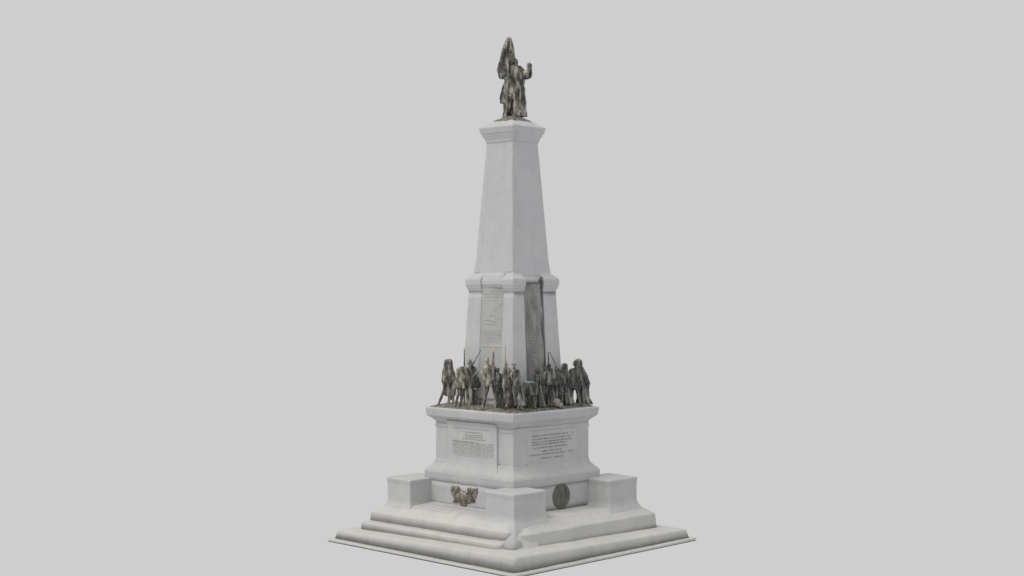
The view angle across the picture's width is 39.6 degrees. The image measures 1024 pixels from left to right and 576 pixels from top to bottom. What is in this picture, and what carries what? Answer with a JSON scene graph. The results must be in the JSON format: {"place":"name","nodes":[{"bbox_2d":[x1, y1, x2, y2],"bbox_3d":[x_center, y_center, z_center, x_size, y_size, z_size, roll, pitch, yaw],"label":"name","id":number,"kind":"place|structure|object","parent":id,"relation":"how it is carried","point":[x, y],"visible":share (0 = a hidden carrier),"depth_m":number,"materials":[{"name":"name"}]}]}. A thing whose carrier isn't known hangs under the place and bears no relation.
{"place":"outdoors","nodes":[
{"label":"outdoors","id":0,"kind":"place"},
{"bbox_2d":[328,115,695,575],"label":"monument","id":1,"kind":"object","parent":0,"point":[529,490],"visible":0.96,"depth_m":49.02,"materials":[{"name":"stone"}]},
{"bbox_2d":[437,359,455,404],"bbox_3d":[-2.302,3.320,50.143,0.680,1.646,0.317,0,0,0],"label":"bronze statue","id":2,"kind":"object","parent":1,"relation":"on","point":[448,379],"visible":0.94,"depth_m":50.04,"materials":[{"name":"metal"}]},
{"bbox_2d":[453,366,470,406],"bbox_3d":[-1.719,3.425,49.319,0.668,1.408,0.370,0,0,0],"label":"bronze statue","id":3,"kind":"object","parent":1,"relation":"on","point":[462,383],"visible":1,"depth_m":49.22,"materials":[{"name":"metal"}]},
{"bbox_2d":[464,348,464,403],"bbox_3d":[-1.670,3.101,49.789,0.049,2.027,0.049,0,0,0],"label":"standard pole","id":4,"kind":"object","parent":1,"relation":"on","point":[464,365],"visible":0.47,"depth_m":49.77,"materials":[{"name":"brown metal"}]},
{"bbox_2d":[468,350,480,404],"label":"bronze statue","id":5,"kind":"object","parent":1,"relation":"on","point":[475,381],"visible":1,"depth_m":49.23,"materials":[{"name":"metal"}]},
{"bbox_2d":[480,348,496,407],"bbox_3d":[-0.751,3.074,48.307,0.651,2.101,0.346,0,0,0],"label":"bronze statue","id":6,"kind":"object","parent":1,"relation":"on","point":[489,372],"visible":1,"depth_m":48.23,"materials":[{"name":"metal"}]},
{"bbox_2d":[494,368,503,407],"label":"bronze statue","id":7,"kind":"object","parent":1,"relation":"on","point":[499,389],"visible":0.94,"depth_m":48.19,"materials":[{"name":"metal"}]},
{"bbox_2d":[502,346,510,408],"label":"bronze statue","id":8,"kind":"object","parent":1,"relation":"on","point":[506,384],"visible":1,"depth_m":47.71,"materials":[{"name":"metal"}]},
{"bbox_2d":[502,363,525,409],"bbox_3d":[0.079,3.297,47.735,0.809,1.589,0.330,0,0,10],"label":"bronze statue","id":9,"kind":"object","parent":1,"relation":"on","point":[517,400],"visible":1,"depth_m":47.63,"materials":[{"name":"metal"}]},
{"bbox_2d":[497,37,531,116],"bbox_3d":[0.087,-7.424,50.179,1.253,2.854,0.465,0,0,0],"label":"bronze statue","id":10,"kind":"object","parent":1,"relation":"on","point":[513,74],"visible":1,"depth_m":50.06,"materials":[{"name":"metal"}]},
{"bbox_2d":[522,381,538,408],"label":"bronze statue","id":11,"kind":"object","parent":1,"relation":"on","point":[529,388],"visible":0.89,"depth_m":48.16,"materials":[{"name":"grey metal"}]},
{"bbox_2d":[534,366,546,406],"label":"bronze statue","id":12,"kind":"object","parent":1,"relation":"on","point":[539,381],"visible":0.93,"depth_m":48.58,"materials":[{"name":"metal"}]},
{"bbox_2d":[543,352,557,403],"bbox_3d":[1.319,3.143,49.081,0.570,1.878,0.368,0,0,0],"label":"bronze statue","id":13,"kind":"object","parent":1,"relation":"on","point":[550,382],"visible":1,"depth_m":48.99,"materials":[{"name":"metal"}]},
{"bbox_2d":[547,398,562,406],"bbox_3d":[1.480,3.944,48.920,0.582,0.337,0.248,0,0,0],"label":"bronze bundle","id":14,"kind":"object","parent":1,"relation":"on","point":[555,402],"visible":1,"depth_m":48.86,"materials":[{"name":"grey metal"}]},
{"bbox_2d":[549,352,566,405],"bbox_3d":[1.599,3.163,49.343,0.612,1.888,0.272,0,0,0],"label":"bronze statue","id":15,"kind":"object","parent":1,"relation":"on","point":[560,380],"visible":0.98,"depth_m":49.25,"materials":[{"name":"metal"}]},
{"bbox_2d":[560,363,573,404],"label":"bronze statue","id":16,"kind":"object","parent":1,"relation":"on","point":[568,397],"visible":0.87,"depth_m":49.62,"materials":[{"name":"metal"}]},
{"bbox_2d":[569,360,581,405],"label":"bronze statue","id":17,"kind":"object","parent":1,"relation":"on","point":[575,377],"visible":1,"depth_m":49.74,"materials":[{"name":"metal"}]},
{"bbox_2d":[576,359,592,404],"bbox_3d":[2.553,3.316,50.357,0.671,1.628,0.371,0,0,0],"label":"bronze statue","id":18,"kind":"object","parent":1,"relation":"on","point":[584,389],"visible":0.74,"depth_m":50.24,"materials":[{"name":"metal"}]},
{"bbox_2d":[0,0,1023,575],"label":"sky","id":19,"kind":"structure","parent":0,"point":[239,238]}
]}

